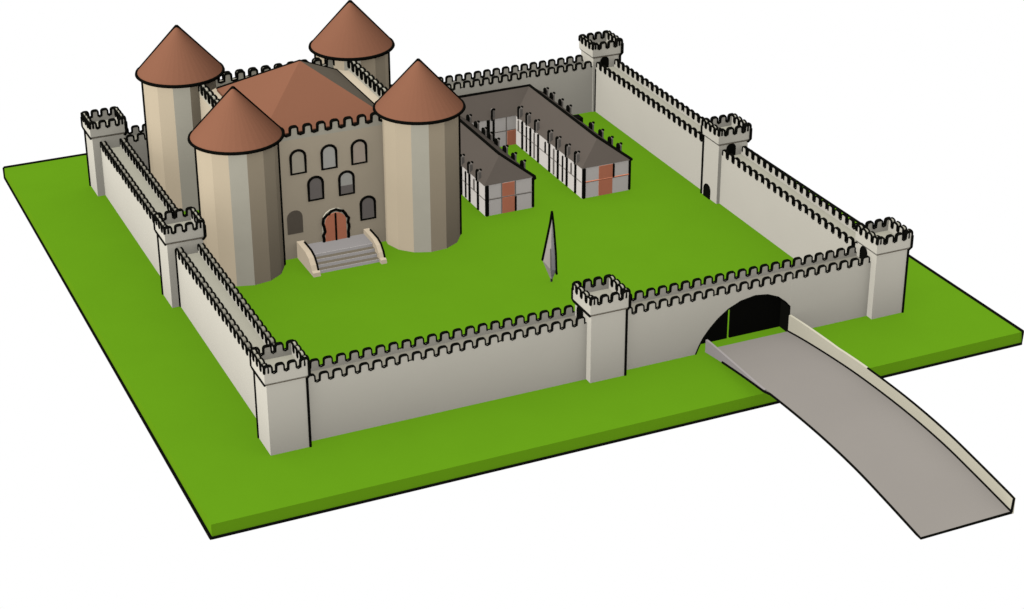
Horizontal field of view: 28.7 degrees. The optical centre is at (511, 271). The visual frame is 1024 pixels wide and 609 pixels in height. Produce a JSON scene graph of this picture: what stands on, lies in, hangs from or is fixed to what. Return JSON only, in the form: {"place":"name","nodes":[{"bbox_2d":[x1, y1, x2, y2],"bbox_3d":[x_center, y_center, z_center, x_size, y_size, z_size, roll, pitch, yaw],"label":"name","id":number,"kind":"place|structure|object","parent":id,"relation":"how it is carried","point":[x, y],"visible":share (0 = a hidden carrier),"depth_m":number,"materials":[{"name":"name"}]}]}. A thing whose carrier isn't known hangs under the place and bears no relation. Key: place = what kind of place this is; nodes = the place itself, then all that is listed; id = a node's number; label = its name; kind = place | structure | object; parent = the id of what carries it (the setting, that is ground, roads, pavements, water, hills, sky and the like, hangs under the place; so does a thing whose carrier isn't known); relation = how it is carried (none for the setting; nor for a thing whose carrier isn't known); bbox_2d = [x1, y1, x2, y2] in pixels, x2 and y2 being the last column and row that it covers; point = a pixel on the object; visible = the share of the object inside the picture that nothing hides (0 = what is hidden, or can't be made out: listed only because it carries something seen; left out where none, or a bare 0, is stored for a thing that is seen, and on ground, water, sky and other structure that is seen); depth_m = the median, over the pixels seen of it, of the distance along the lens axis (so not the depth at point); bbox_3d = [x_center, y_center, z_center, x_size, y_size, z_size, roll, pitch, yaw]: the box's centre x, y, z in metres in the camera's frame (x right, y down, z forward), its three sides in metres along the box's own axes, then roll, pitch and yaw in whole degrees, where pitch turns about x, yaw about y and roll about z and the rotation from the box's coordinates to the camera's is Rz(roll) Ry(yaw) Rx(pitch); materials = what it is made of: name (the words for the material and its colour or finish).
{"place":"outdoors","nodes":[
{"label":"outdoors","id":0,"kind":"place"},
{"bbox_2d":[0,0,1023,608],"label":"sky","id":1,"kind":"structure","parent":0,"point":[911,112],"materials":[{"name":"white"}]},
{"bbox_2d":[2,105,1023,539],"bbox_3d":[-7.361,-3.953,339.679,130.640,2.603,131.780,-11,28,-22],"label":"ground","id":2,"kind":"structure","parent":0,"point":[658,223],"depth_m":311.61,"materials":[{"name":"green plant"}]},
{"bbox_2d":[80,106,127,195],"bbox_3d":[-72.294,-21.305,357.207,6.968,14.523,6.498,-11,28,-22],"label":"square tower","id":3,"kind":"structure","parent":2,"relation":"on","point":[111,128],"depth_m":354.37,"materials":[{"name":"stone"}]},
{"bbox_2d":[125,124,148,168],"bbox_3d":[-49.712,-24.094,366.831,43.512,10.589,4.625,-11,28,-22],"label":"rampart","id":4,"kind":"object","parent":2,"relation":"on","point":[135,137],"visible":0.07,"depth_m":357.08,"materials":[{"name":"stone"}]},
{"bbox_2d":[100,138,177,274],"bbox_3d":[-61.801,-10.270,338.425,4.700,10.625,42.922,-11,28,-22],"label":"rampart","id":5,"kind":"object","parent":2,"relation":"on","point":[137,196],"visible":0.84,"depth_m":339.77,"materials":[{"name":"stone"}]},
{"bbox_2d":[153,206,206,307],"bbox_3d":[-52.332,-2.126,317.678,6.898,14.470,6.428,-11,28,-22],"label":"square tower","id":6,"kind":"structure","parent":2,"relation":"on","point":[187,232],"depth_m":314.94,"materials":[{"name":"stone"}]},
{"bbox_2d":[175,243,275,416],"bbox_3d":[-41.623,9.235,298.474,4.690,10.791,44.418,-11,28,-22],"label":"rampart","id":7,"kind":"object","parent":2,"relation":"on","point":[227,323],"visible":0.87,"depth_m":298.98,"materials":[{"name":"stone"}]},
{"bbox_2d":[249,339,311,455],"bbox_3d":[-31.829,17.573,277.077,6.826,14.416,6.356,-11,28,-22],"label":"square tower","id":8,"kind":"structure","parent":2,"relation":"on","point":[281,374],"depth_m":275.41,"materials":[{"name":"stone"}]},
{"bbox_2d":[135,0,465,285],"bbox_3d":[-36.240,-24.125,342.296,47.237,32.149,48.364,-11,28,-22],"label":"castle keep","id":9,"kind":"structure","parent":2,"relation":"on","point":[339,152],"depth_m":331.36,"materials":[{"name":"beige stone"}]},
{"bbox_2d":[287,210,302,234],"bbox_3d":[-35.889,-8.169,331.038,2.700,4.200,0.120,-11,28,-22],"label":"window","id":10,"kind":"structure","parent":9,"relation":"in","point":[294,218],"depth_m":331.03,"materials":[{"name":"grey glass"}]},
{"bbox_2d":[289,149,306,175],"bbox_3d":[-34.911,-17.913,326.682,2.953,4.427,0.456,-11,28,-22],"label":"window","id":11,"kind":"structure","parent":9,"relation":"in","point":[297,158],"depth_m":326.77,"materials":[{"name":"beige glass"}]},
{"bbox_2d":[307,176,324,201],"bbox_3d":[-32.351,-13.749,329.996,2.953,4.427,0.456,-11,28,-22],"label":"window","id":12,"kind":"structure","parent":9,"relation":"in","point":[315,185],"depth_m":330.06,"materials":[{"name":"grey glass"}]},
{"bbox_2d":[320,144,337,170],"bbox_3d":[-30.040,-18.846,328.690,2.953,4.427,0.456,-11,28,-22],"label":"window","id":13,"kind":"structure","parent":9,"relation":"in","point":[328,154],"depth_m":328.77,"materials":[{"name":"grey glass"}]},
{"bbox_2d":[325,213,337,241],"bbox_3d":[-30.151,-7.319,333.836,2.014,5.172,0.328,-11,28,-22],"label":"door leaf","id":14,"kind":"structure","parent":9,"relation":"in","point":[331,221],"depth_m":333.87,"materials":[{"name":"wood"}]},
{"bbox_2d":[335,212,346,238],"bbox_3d":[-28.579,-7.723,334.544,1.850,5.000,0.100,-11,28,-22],"label":"door leaf","id":15,"kind":"structure","parent":9,"relation":"in","point":[341,219],"depth_m":334.60,"materials":[{"name":"wood"}]},
{"bbox_2d":[338,170,354,195],"bbox_3d":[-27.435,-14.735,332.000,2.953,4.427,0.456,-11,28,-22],"label":"window","id":16,"kind":"structure","parent":9,"relation":"in","point":[346,179],"depth_m":332.00,"materials":[{"name":"grey glass"}]},
{"bbox_2d":[350,139,367,164],"bbox_3d":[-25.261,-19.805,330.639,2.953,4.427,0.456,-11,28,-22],"label":"window","id":17,"kind":"structure","parent":9,"relation":"in","point":[358,148],"depth_m":330.71,"materials":[{"name":"beige glass"}]},
{"bbox_2d":[359,195,375,220],"bbox_3d":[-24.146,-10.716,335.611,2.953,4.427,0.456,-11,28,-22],"label":"window","id":18,"kind":"structure","parent":9,"relation":"in","point":[367,204],"depth_m":335.67,"materials":[{"name":"grey glass"}]},
{"bbox_2d":[308,305,586,440],"bbox_3d":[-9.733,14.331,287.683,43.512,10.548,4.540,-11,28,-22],"label":"rampart","id":19,"kind":"object","parent":2,"relation":"on","point":[381,385],"visible":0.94,"depth_m":286.01,"materials":[{"name":"stone"}]},
{"bbox_2d":[391,54,595,114],"bbox_3d":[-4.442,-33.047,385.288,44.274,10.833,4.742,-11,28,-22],"label":"rampart","id":20,"kind":"object","parent":2,"relation":"on","point":[570,80],"visible":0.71,"depth_m":387.42,"materials":[{"name":"stone"}]},
{"bbox_2d":[459,84,632,216],"bbox_3d":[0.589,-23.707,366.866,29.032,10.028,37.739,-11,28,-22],"label":"timber building","id":21,"kind":"structure","parent":2,"relation":"on","point":[575,154],"depth_m":358.16,"materials":[{"name":"paint"}]},
{"bbox_2d":[502,196,514,212],"bbox_3d":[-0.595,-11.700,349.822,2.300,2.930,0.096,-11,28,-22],"label":"door","id":22,"kind":"structure","parent":21,"relation":"in","point":[508,203],"depth_m":349.72,"materials":[{"name":"wood"}]},
{"bbox_2d":[507,130,515,144],"bbox_3d":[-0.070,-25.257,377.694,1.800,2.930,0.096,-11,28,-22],"label":"door","id":23,"kind":"structure","parent":21,"relation":"in","point":[511,135],"depth_m":377.59,"materials":[{"name":"wood"}]},
{"bbox_2d":[598,164,612,195],"bbox_3d":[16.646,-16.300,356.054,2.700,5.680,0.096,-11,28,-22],"label":"door","id":24,"kind":"structure","parent":21,"relation":"in","point":[605,171],"depth_m":356.01,"materials":[{"name":"wood"}]},
{"bbox_2d":[541,211,557,281],"bbox_3d":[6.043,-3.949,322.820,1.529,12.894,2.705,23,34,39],"label":"pointed spire","id":25,"kind":"structure","parent":2,"relation":"on","point":[549,257],"depth_m":322.81,"materials":[{"name":"stone"}]},
{"bbox_2d":[578,30,623,111],"bbox_3d":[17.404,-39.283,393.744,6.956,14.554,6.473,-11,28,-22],"label":"square tower","id":26,"kind":"structure","parent":2,"relation":"on","point":[605,48],"depth_m":390.09,"materials":[{"name":"stone"}]},
{"bbox_2d":[600,57,608,67],"bbox_3d":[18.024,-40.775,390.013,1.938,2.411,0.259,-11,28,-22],"label":"doorway","id":27,"kind":"structure","parent":26,"relation":"in","point":[604,60],"depth_m":390.00,"materials":[{"name":"black"}]},
{"bbox_2d":[571,274,631,382],"bbox_3d":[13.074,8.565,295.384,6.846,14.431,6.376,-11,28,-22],"label":"square tower","id":28,"kind":"structure","parent":2,"relation":"on","point":[602,307],"depth_m":293.36,"materials":[{"name":"stone"}]},
{"bbox_2d":[576,307,582,316],"bbox_3d":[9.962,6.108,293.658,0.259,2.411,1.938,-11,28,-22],"label":"doorway","id":29,"kind":"structure","parent":28,"relation":"in","point":[579,312],"depth_m":293.85,"materials":[{"name":"black"}]},
{"bbox_2d":[596,59,703,188],"bbox_3d":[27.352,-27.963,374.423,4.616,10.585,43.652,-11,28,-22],"label":"rampart","id":30,"kind":"object","parent":2,"relation":"on","point":[656,121],"visible":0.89,"depth_m":373.62,"materials":[{"name":"stone"}]},
{"bbox_2d":[700,113,752,203],"bbox_3d":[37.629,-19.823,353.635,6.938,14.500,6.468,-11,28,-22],"label":"square tower","id":31,"kind":"structure","parent":2,"relation":"on","point":[731,133],"depth_m":351.36,"materials":[{"name":"stone"}]},
{"bbox_2d":[703,183,709,199],"bbox_3d":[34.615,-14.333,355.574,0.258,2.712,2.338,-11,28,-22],"label":"doorway","id":32,"kind":"structure","parent":31,"relation":"in","point":[706,189],"depth_m":355.58,"materials":[{"name":"black"}]},
{"bbox_2d":[726,143,735,154],"bbox_3d":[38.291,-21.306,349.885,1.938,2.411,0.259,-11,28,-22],"label":"doorway","id":33,"kind":"structure","parent":31,"relation":"in","point":[731,148],"depth_m":349.81,"materials":[{"name":"black"}]},
{"bbox_2d":[627,245,870,369],"bbox_3d":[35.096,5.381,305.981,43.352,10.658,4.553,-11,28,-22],"label":"rampart","id":34,"kind":"object","parent":2,"relation":"on","point":[675,321],"visible":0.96,"depth_m":303.66,"materials":[{"name":"stone"}]},
{"bbox_2d":[701,296,780,343],"bbox_3d":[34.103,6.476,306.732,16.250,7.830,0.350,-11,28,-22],"label":"gate","id":35,"kind":"structure","parent":34,"relation":"attached to","point":[756,314],"depth_m":307.90,"materials":[{"name":"black"}]},
{"bbox_2d":[719,146,858,261],"bbox_3d":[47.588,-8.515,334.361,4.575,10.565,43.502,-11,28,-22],"label":"rampart","id":36,"kind":"object","parent":2,"relation":"on","point":[791,217],"visible":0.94,"depth_m":335.99,"materials":[{"name":"stone"}]},
{"bbox_2d":[705,315,1015,539],"bbox_3d":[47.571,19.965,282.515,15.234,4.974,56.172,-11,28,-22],"label":"bridge","id":37,"kind":"structure","parent":2,"relation":"on","point":[923,474],"depth_m":277.88,"materials":[{"name":"grey stone"}]},
{"bbox_2d":[855,217,913,318],"bbox_3d":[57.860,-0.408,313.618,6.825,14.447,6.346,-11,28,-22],"label":"square tower","id":38,"kind":"structure","parent":2,"relation":"on","point":[886,245],"depth_m":311.54,"materials":[{"name":"stone"}]},
{"bbox_2d":[859,246,866,258],"bbox_3d":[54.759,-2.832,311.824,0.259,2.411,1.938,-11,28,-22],"label":"doorway","id":39,"kind":"structure","parent":38,"relation":"in","point":[863,251],"depth_m":311.89,"materials":[{"name":"black"}]}
]}

